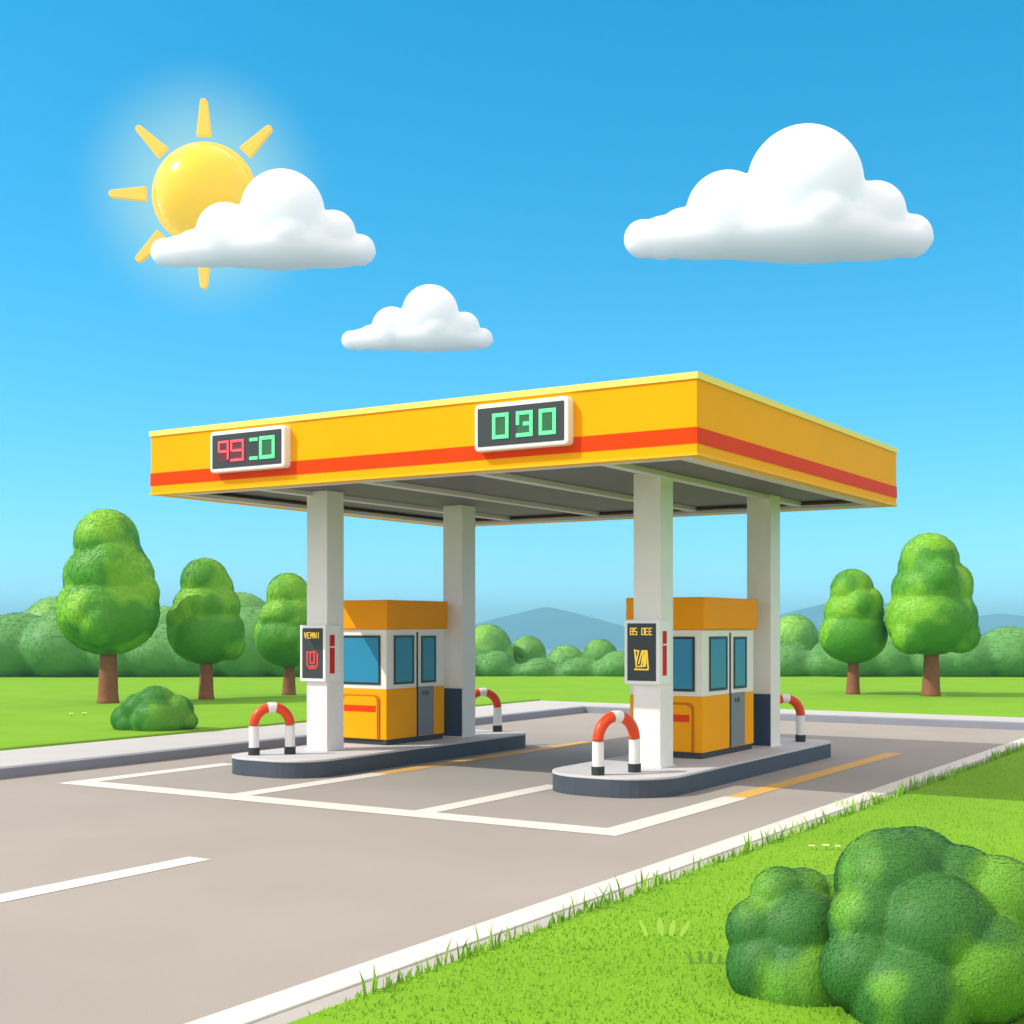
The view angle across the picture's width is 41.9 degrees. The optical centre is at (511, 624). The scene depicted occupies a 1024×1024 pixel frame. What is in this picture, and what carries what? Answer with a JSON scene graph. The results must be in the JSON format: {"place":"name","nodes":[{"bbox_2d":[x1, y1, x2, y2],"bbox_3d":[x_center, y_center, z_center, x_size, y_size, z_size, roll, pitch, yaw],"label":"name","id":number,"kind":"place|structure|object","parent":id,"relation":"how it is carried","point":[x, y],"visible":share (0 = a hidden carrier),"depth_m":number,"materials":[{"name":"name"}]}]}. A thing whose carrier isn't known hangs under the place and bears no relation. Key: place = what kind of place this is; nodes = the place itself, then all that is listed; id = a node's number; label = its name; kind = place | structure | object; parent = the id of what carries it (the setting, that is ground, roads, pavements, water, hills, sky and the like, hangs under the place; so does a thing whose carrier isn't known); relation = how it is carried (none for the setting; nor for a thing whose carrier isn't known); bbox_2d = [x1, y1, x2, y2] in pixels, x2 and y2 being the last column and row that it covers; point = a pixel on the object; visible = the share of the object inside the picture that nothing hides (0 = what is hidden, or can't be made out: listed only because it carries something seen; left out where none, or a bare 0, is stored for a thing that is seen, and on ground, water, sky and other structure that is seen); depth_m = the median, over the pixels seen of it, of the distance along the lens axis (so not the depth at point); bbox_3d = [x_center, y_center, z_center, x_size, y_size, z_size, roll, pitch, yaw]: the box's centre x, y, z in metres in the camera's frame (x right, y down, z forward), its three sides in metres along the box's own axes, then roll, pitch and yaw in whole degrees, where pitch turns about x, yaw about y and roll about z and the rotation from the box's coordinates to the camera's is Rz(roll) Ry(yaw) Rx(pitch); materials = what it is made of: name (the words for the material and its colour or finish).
{"place":"outdoors","nodes":[
{"label":"outdoors","id":0,"kind":"place"},
{"bbox_2d":[108,98,272,289],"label":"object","id":1,"kind":"object","parent":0,"point":[192,182],"visible":0.7,"depth_m":626.40,"materials":[{"name":"yellow"}]},
{"bbox_2d":[151,169,375,270],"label":"cloud","id":2,"kind":"structure","parent":0,"point":[280,219],"depth_m":393.50,"materials":[{"name":"white"}]},
{"bbox_2d":[0,703,578,766],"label":"pavement","id":3,"kind":"structure","parent":0,"point":[24,756],"depth_m":22.54,"materials":[{"name":"grey concrete"}]},
{"bbox_2d":[232,729,525,778],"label":"fuel island","id":4,"kind":"structure","parent":0,"point":[303,763],"depth_m":20.00,"materials":[{"name":"concrete"}]},
{"bbox_2d":[248,702,295,755],"bbox_3d":[-3.511,1.512,19.579,0.690,0.766,0.168,0,0,-17],"label":"hoop barrier","id":5,"kind":"object","parent":4,"relation":"on","point":[261,711],"visible":1,"depth_m":19.52,"materials":[{"name":"orange"}]},
{"bbox_2d":[344,600,447,744],"bbox_3d":[-1.984,0.750,21.977,1.110,2.290,1.670,0,0,32],"label":"kiosk booth","id":6,"kind":"object","parent":4,"relation":"on","point":[393,671],"visible":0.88,"depth_m":21.37,"materials":[{"name":"orange"}]},
{"bbox_2d":[344,635,380,684],"bbox_3d":[-2.407,0.555,21.306,0.780,0.780,0.020,0,0,32],"label":"window","id":7,"kind":"structure","parent":6,"relation":"in","point":[362,653],"depth_m":21.29,"materials":[{"name":"blue glass"}]},
{"bbox_2d":[394,635,413,684],"bbox_3d":[-1.728,0.555,21.419,0.020,0.780,0.529,0,0,32],"label":"window","id":8,"kind":"structure","parent":6,"relation":"in","point":[403,644],"depth_m":21.41,"materials":[{"name":"blue glass"}]},
{"bbox_2d":[418,686,433,734],"bbox_3d":[-1.404,1.399,21.920,0.030,0.792,0.427,0,0,32],"label":"door","id":9,"kind":"structure","parent":6,"relation":"in","point":[425,694],"depth_m":21.90,"materials":[{"name":"grey metal"}]},
{"bbox_2d":[421,636,435,682],"bbox_3d":[-1.370,0.560,21.988,0.020,0.770,0.403,0,0,32],"label":"window","id":10,"kind":"structure","parent":6,"relation":"in","point":[428,643],"depth_m":21.98,"materials":[{"name":"blue glass"}]},
{"bbox_2d":[475,688,501,731],"bbox_3d":[-0.522,1.504,23.726,0.721,0.782,0.168,0,0,-17],"label":"hoop barrier","id":11,"kind":"object","parent":4,"relation":"on","point":[497,709],"visible":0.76,"depth_m":23.73,"materials":[{"name":"orange"}]},
{"bbox_2d":[149,371,897,768],"bbox_3d":[0.443,-0.468,20.520,8.720,4.725,7.740,0,0,32],"label":"fuel canopy","id":12,"kind":"object","parent":4,"relation":"on","point":[651,455],"visible":0.87,"depth_m":18.45,"materials":[{"name":"yellow metal"}]},
{"bbox_2d":[211,425,290,473],"bbox_3d":[-3.623,-2.415,18.437,1.380,0.570,0.152,0,0,32],"label":"price sign","id":13,"kind":"object","parent":12,"relation":"attached to","point":[254,449],"visible":1,"depth_m":18.33,"materials":[{"name":"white plastic"}]},
{"bbox_2d":[300,625,340,681],"bbox_3d":[-2.902,0.425,20.280,0.516,0.850,0.372,0,0,32],"label":"payment terminal","id":14,"kind":"object","parent":12,"relation":"attached to","point":[320,653],"visible":1,"depth_m":20.13,"materials":[{"name":"white plastic"}]},
{"bbox_2d":[475,396,572,452],"bbox_3d":[0.126,-2.405,16.076,1.320,0.570,0.152,0,0,32],"label":"price sign","id":15,"kind":"object","parent":12,"relation":"attached to","point":[529,424],"visible":1,"depth_m":15.99,"materials":[{"name":"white plastic"}]},
{"bbox_2d":[625,620,670,684],"bbox_3d":[1.820,0.360,17.897,0.536,0.860,0.372,0,0,32],"label":"payment terminal","id":16,"kind":"object","parent":12,"relation":"attached to","point":[647,652],"visible":0.99,"depth_m":17.74,"materials":[{"name":"white plastic"}]},
{"bbox_2d":[342,284,492,351],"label":"cloud","id":17,"kind":"structure","parent":0,"point":[428,318],"depth_m":435.16,"materials":[{"name":"white"}]},
{"bbox_2d":[0,713,1023,1023],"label":"road","id":18,"kind":"structure","parent":0,"point":[266,899],"depth_m":12.43,"materials":[{"name":"grey asphalt"}]},
{"bbox_2d":[0,857,209,902],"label":"road marking","id":19,"kind":"object","parent":18,"relation":"on","point":[28,892],"visible":1,"depth_m":11.33,"materials":[{"name":"white paint"}]},
{"bbox_2d":[87,763,231,780],"bbox_3d":[-5.093,2.146,19.574,0.320,0.001,2.700,0,0,32],"label":"road marking","id":20,"kind":"object","parent":18,"relation":"on","point":[158,772],"visible":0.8,"depth_m":19.47,"materials":[{"name":"white paint"}]},
{"bbox_2d":[234,773,385,794],"bbox_3d":[-2.666,2.146,18.135,0.320,0.001,2.850,0,0,32],"label":"road marking","id":21,"kind":"object","parent":18,"relation":"on","point":[295,786],"visible":1,"depth_m":18.00,"materials":[{"name":"white paint"}]},
{"bbox_2d":[62,780,633,835],"bbox_3d":[-2.446,2.146,16.064,8.540,0.001,0.420,0,0,32],"label":"road marking","id":22,"kind":"object","parent":18,"relation":"on","point":[501,821],"visible":1,"depth_m":15.56,"materials":[{"name":"white paint"}]},
{"bbox_2d":[375,741,591,773],"bbox_3d":[-0.242,2.146,21.985,0.280,0.001,6.250,0,0,32],"label":"road marking","id":23,"kind":"object","parent":18,"relation":"on","point":[473,759],"visible":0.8,"depth_m":21.51,"materials":[{"name":"yellow paint"}]},
{"bbox_2d":[415,784,552,811],"bbox_3d":[-0.198,2.146,16.669,0.300,0.001,3.000,0,0,32],"label":"road marking","id":24,"kind":"object","parent":18,"relation":"on","point":[440,808],"visible":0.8,"depth_m":16.45,"materials":[{"name":"white paint"}]},
{"bbox_2d":[610,796,746,830],"bbox_3d":[1.970,2.146,15.363,0.320,0.001,3.100,0,0,32],"label":"road marking","id":25,"kind":"object","parent":18,"relation":"on","point":[670,815],"visible":1,"depth_m":15.23,"materials":[{"name":"white paint"}]},
{"bbox_2d":[727,753,902,797],"bbox_3d":[4.607,2.146,19.552,0.280,0.001,6.800,0,0,32],"label":"road marking","id":26,"kind":"object","parent":18,"relation":"on","point":[779,785],"visible":1,"depth_m":18.95,"materials":[{"name":"yellow paint"}]},
{"bbox_2d":[0,676,1023,750],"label":"lawn","id":27,"kind":"structure","parent":0,"point":[35,712],"depth_m":35.99,"materials":[{"name":"green plant"}]},
{"bbox_2d":[25,596,57,615],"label":"tree","id":28,"kind":"object","parent":27,"relation":"on","point":[40,607],"visible":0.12,"depth_m":53.05,"materials":[{"name":"green plant"}]},
{"bbox_2d":[54,508,160,703],"bbox_3d":[-10.100,-0.467,33.448,2.500,4.893,2.490,0,0,-32],"label":"tree","id":29,"kind":"object","parent":27,"relation":"on","point":[107,606],"visible":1,"depth_m":32.69,"materials":[{"name":"green plant"}]},
{"bbox_2d":[110,686,197,730],"bbox_3d":[-6.712,1.646,25.091,1.478,1.018,1.122,0,0,31],"label":"shrub","id":30,"kind":"object","parent":27,"relation":"on","point":[156,708],"visible":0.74,"depth_m":24.76,"materials":[{"name":"green plant"}]},
{"bbox_2d":[158,606,170,622],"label":"tree","id":31,"kind":"object","parent":27,"relation":"on","point":[164,610],"visible":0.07,"depth_m":53.81,"materials":[{"name":"green plant"}]},
{"bbox_2d":[166,557,244,698],"bbox_3d":[-8.067,0.100,35.258,2.035,3.760,1.902,0,0,-13],"label":"tree","id":32,"kind":"object","parent":27,"relation":"on","point":[205,630],"visible":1,"depth_m":34.67,"materials":[{"name":"green plant"}]},
{"bbox_2d":[236,592,264,607],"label":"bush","id":33,"kind":"object","parent":27,"relation":"on","point":[247,599],"visible":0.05,"depth_m":53.37,"materials":[{"name":"green plant"}]},
{"bbox_2d":[253,573,306,694],"bbox_3d":[-6.218,0.259,37.272,1.895,3.443,1.782,0,0,8],"label":"tree","id":34,"kind":"object","parent":27,"relation":"on","point":[282,617],"visible":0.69,"depth_m":36.70,"materials":[{"name":"green plant"}]},
{"bbox_2d":[475,624,514,658],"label":"bush","id":35,"kind":"object","parent":27,"relation":"on","point":[489,637],"visible":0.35,"depth_m":52.76,"materials":[{"name":"green plant"}]},
{"bbox_2d":[0,606,1023,676],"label":"hedge","id":36,"kind":"object","parent":27,"relation":"on","point":[32,645],"visible":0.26,"depth_m":50.18,"materials":[{"name":"green plant"}]},
{"bbox_2d":[512,636,545,663],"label":"bush","id":37,"kind":"object","parent":27,"relation":"on","point":[526,648],"visible":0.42,"depth_m":53.92,"materials":[{"name":"green plant"}]},
{"bbox_2d":[546,645,581,663],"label":"bush","id":38,"kind":"object","parent":27,"relation":"on","point":[561,654],"visible":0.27,"depth_m":56.43,"materials":[{"name":"green plant"}]},
{"bbox_2d":[582,639,616,660],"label":"bush","id":39,"kind":"object","parent":27,"relation":"on","point":[595,650],"visible":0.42,"depth_m":53.98,"materials":[{"name":"green plant"}]},
{"bbox_2d":[780,614,818,650],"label":"bush","id":40,"kind":"object","parent":27,"relation":"on","point":[799,630],"visible":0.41,"depth_m":52.73,"materials":[{"name":"green plant"}]},
{"bbox_2d":[818,569,887,693],"bbox_3d":[9.646,0.193,37.855,1.920,3.575,1.881,0,0,8],"label":"tree","id":41,"kind":"object","parent":27,"relation":"on","point":[853,633],"visible":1,"depth_m":37.24,"materials":[{"name":"green plant"}]},
{"bbox_2d":[884,533,980,696],"bbox_3d":[11.504,-0.279,36.803,2.496,4.517,2.455,0,0,-4],"label":"tree","id":42,"kind":"object","parent":27,"relation":"on","point":[931,613],"visible":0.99,"depth_m":35.99,"materials":[{"name":"green plant"}]},
{"bbox_2d":[0,0,1023,625],"label":"sky","id":43,"kind":"structure","parent":0,"point":[501,156],"materials":[{"name":"blue"}]},
{"bbox_2d":[475,607,624,648],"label":"hill","id":44,"kind":"structure","parent":0,"point":[550,628],"depth_m":1512.03,"materials":[{"name":"blue"}]},
{"bbox_2d":[546,649,624,656],"bbox_3d":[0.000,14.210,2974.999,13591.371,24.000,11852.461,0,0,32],"label":"ground","id":45,"kind":"structure","parent":0,"point":[548,651],"depth_m":1375.28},
{"bbox_2d":[0,706,584,778],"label":"kerb","id":46,"kind":"structure","parent":45,"relation":"on","point":[80,764],"depth_m":21.30,"materials":[{"name":"grey concrete"}]},
{"bbox_2d":[185,738,1023,1023],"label":"kerb","id":47,"kind":"structure","parent":45,"relation":"on","point":[261,1008],"depth_m":9.45,"materials":[{"name":"grey concrete"}]},
{"bbox_2d":[251,745,1021,1023],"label":"gutter","id":48,"kind":"object","parent":45,"relation":"on","point":[298,1012],"depth_m":8.52,"materials":[{"name":"white concrete"}]},
{"bbox_2d":[581,706,1023,729],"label":"kerb","id":49,"kind":"structure","parent":45,"relation":"on","point":[910,721],"depth_m":28.77,"materials":[{"name":"grey concrete"}]},
{"bbox_2d":[287,749,1023,1023],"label":"lawn","id":50,"kind":"structure","parent":0,"point":[717,1001],"depth_m":8.53,"materials":[{"name":"green plant"}]},
{"bbox_2d":[639,918,689,935],"bbox_3d":[1.034,2.041,9.045,0.350,0.118,0.020,0,0,0],"label":"grass tuft","id":51,"kind":"object","parent":50,"relation":"on","point":[660,928],"visible":1,"depth_m":9.04,"materials":[{"name":"green plant"}]},
{"bbox_2d":[357,740,1023,996],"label":"grass fringe","id":52,"kind":"object","parent":50,"relation":"on","point":[657,878],"depth_m":10.96,"materials":[{"name":"green plant"}]},
{"bbox_2d":[688,951,721,963],"bbox_3d":[1.199,2.063,8.299,0.208,0.074,0.020,0,0,0],"label":"grass tuft","id":53,"kind":"object","parent":50,"relation":"on","point":[700,958],"visible":1,"depth_m":8.30,"materials":[{"name":"green plant"}]},
{"bbox_2d":[725,866,837,1006],"bbox_3d":[1.668,1.871,7.765,0.876,0.925,0.813,0,0,33],"label":"shrub","id":54,"kind":"object","parent":50,"relation":"on","point":[777,933],"visible":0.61,"depth_m":7.53,"materials":[{"name":"green plant"}]},
{"bbox_2d":[835,798,857,805],"bbox_3d":[3.887,2.053,15.534,0.267,0.093,0.020,0,0,0],"label":"grass tuft","id":55,"kind":"object","parent":50,"relation":"on","point":[846,802],"visible":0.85,"depth_m":15.53,"materials":[{"name":"green plant"}]},
{"bbox_2d":[818,826,1023,1023],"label":"shrub","id":56,"kind":"object","parent":50,"relation":"on","point":[925,925],"visible":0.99,"depth_m":7.05,"materials":[{"name":"green plant"}]},
{"bbox_2d":[552,738,830,798],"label":"fuel island","id":57,"kind":"structure","parent":0,"point":[682,776],"depth_m":17.67,"materials":[{"name":"concrete"}]},
{"bbox_2d":[591,710,640,775],"bbox_3d":[1.333,1.492,17.076,0.769,0.806,0.168,0,0,-35],"label":"hoop barrier","id":58,"kind":"object","parent":57,"relation":"on","point":[605,721],"visible":1,"depth_m":16.98,"materials":[{"name":"orange"}]},
{"bbox_2d":[626,597,756,758],"bbox_3d":[2.708,0.750,19.980,1.240,2.290,1.990,0,0,32],"label":"kiosk booth","id":59,"kind":"object","parent":57,"relation":"on","point":[713,704],"visible":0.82,"depth_m":19.17,"materials":[{"name":"yellow"}]},
{"bbox_2d":[673,637,694,691],"bbox_3d":[2.200,0.555,19.173,0.910,0.780,0.020,0,0,32],"label":"window","id":60,"kind":"structure","parent":59,"relation":"in","point":[683,647],"depth_m":19.01,"materials":[{"name":"blue glass"}]},
{"bbox_2d":[709,636,727,690],"bbox_3d":[2.983,0.555,19.330,0.020,0.780,0.637,0,0,32],"label":"window","id":61,"kind":"structure","parent":59,"relation":"in","point":[718,645],"depth_m":19.33,"materials":[{"name":"blue glass"}]},
{"bbox_2d":[731,692,744,746],"bbox_3d":[3.371,1.399,19.933,0.030,0.792,0.513,0,0,32],"label":"door","id":62,"kind":"structure","parent":59,"relation":"in","point":[738,698],"depth_m":19.90,"materials":[{"name":"grey metal"}]},
{"bbox_2d":[733,637,746,688],"bbox_3d":[3.413,0.560,20.013,0.020,0.770,0.484,0,0,32],"label":"window","id":63,"kind":"structure","parent":59,"relation":"in","point":[739,643],"depth_m":19.99,"materials":[{"name":"blue glass"}]},
{"bbox_2d":[780,694,805,741],"bbox_3d":[4.425,1.505,21.696,0.720,0.781,0.168,0,0,-14],"label":"hoop barrier","id":64,"kind":"object","parent":57,"relation":"on","point":[797,705],"visible":0.69,"depth_m":21.69,"materials":[{"name":"orange"}]},
{"bbox_2d":[517,701,1023,721],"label":"pavement","id":65,"kind":"structure","parent":0,"point":[898,715],"depth_m":29.81,"materials":[{"name":"grey concrete"}]},
{"bbox_2d":[624,123,933,263],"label":"cloud","id":66,"kind":"structure","parent":0,"point":[807,193],"depth_m":410.55,"materials":[{"name":"white"}]},
{"bbox_2d":[780,603,1023,638],"bbox_3d":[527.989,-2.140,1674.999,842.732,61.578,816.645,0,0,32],"label":"hill","id":67,"kind":"structure","parent":0,"point":[815,616],"depth_m":1641.91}
]}

